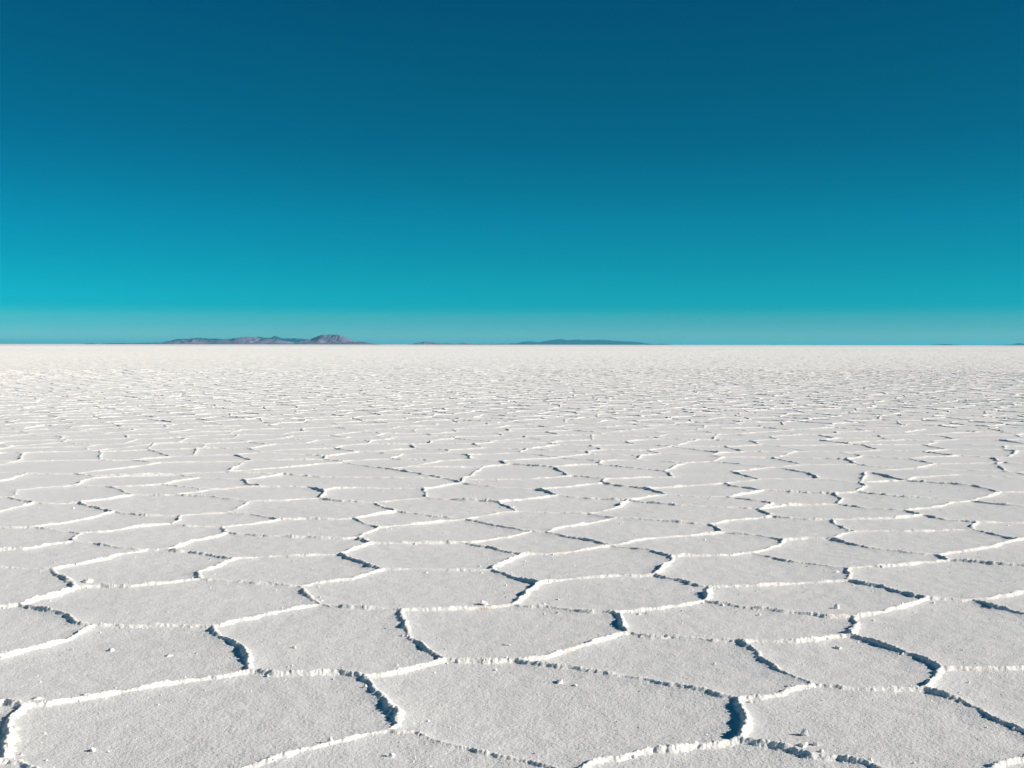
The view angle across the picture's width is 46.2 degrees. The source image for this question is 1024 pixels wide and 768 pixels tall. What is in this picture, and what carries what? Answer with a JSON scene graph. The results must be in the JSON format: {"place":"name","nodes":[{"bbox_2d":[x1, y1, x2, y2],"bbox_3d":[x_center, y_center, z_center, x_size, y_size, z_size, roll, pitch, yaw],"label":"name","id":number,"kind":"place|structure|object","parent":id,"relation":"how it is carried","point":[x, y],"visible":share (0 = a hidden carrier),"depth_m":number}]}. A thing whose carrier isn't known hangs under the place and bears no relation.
{"place":"outdoors","nodes":[
{"label":"outdoors","id":0,"kind":"place"},
{"bbox_2d":[106,343,145,343],"bbox_3d":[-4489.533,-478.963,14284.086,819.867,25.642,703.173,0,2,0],"label":"hills","id":1,"kind":"structure","parent":0,"point":[125,343],"depth_m":14213.17},
{"bbox_2d":[146,337,294,343],"bbox_3d":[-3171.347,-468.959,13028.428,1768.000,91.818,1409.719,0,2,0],"label":"hills","id":2,"kind":"structure","parent":0,"point":[248,340],"depth_m":12697.55},
{"bbox_2d":[162,336,308,342],"bbox_3d":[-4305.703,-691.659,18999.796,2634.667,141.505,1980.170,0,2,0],"label":"hills","id":3,"kind":"structure","parent":0,"point":[295,340],"depth_m":18860.97},
{"bbox_2d":[293,334,384,344],"bbox_3d":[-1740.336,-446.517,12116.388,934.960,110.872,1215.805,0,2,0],"label":"hills","id":4,"kind":"structure","parent":0,"point":[330,339],"depth_m":11903.03},
{"bbox_2d":[409,342,492,344],"bbox_3d":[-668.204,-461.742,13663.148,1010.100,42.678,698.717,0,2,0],"label":"hills","id":5,"kind":"structure","parent":0,"point":[426,343],"depth_m":13453.52},
{"bbox_2d":[0,344,1023,767],"bbox_3d":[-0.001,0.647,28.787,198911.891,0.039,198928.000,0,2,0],"label":"salt flat","id":6,"kind":"structure","parent":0,"point":[484,706],"depth_m":8.02},
{"bbox_2d":[32,696,42,699],"bbox_3d":[-2.134,1.412,5.389,0.042,0.018,0.044,2,3,44],"label":"salt lump","id":7,"kind":"object","parent":6,"relation":"on","point":[36,698],"visible":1,"depth_m":5.38},
{"bbox_2d":[82,578,92,582],"bbox_3d":[-2.854,1.321,8.076,0.055,0.030,0.068,2,3,42],"label":"salt lump","id":8,"kind":"object","parent":6,"relation":"on","point":[87,580],"visible":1,"depth_m":8.06},
{"bbox_2d":[386,753,394,757],"bbox_3d":[-0.471,1.438,4.655,0.038,0.017,0.026,0,2,0],"label":"salt lump","id":9,"kind":"object","parent":6,"relation":"on","point":[390,755],"visible":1,"depth_m":4.65},
{"bbox_2d":[0,346,1023,767],"bbox_3d":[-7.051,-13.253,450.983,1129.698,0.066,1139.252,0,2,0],"label":"salt ridges","id":10,"kind":"object","parent":6,"relation":"on","point":[60,358],"visible":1,"depth_m":22.52},
{"bbox_2d":[0,468,1023,767],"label":"salt crumbs","id":11,"kind":"object","parent":6,"relation":"on","point":[506,596],"visible":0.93,"depth_m":7.36},
{"bbox_2d":[798,742,807,747],"bbox_3d":[1.157,1.433,4.777,0.032,0.019,0.049,2,2,38],"label":"salt lump","id":12,"kind":"object","parent":6,"relation":"on","point":[803,744],"visible":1,"depth_m":4.77},
{"bbox_2d":[800,728,807,735],"bbox_3d":[1.196,1.422,4.910,0.029,0.033,0.029,0,2,0],"label":"salt lump","id":13,"kind":"object","parent":6,"relation":"on","point":[804,731],"visible":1,"depth_m":4.90},
{"bbox_2d":[0,0,1023,344],"label":"sky","id":14,"kind":"structure","parent":0,"point":[670,172]},
{"bbox_2d":[493,339,657,344],"bbox_3d":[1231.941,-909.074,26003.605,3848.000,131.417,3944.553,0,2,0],"label":"hills","id":15,"kind":"structure","parent":0,"point":[576,342],"depth_m":24916.81}
]}

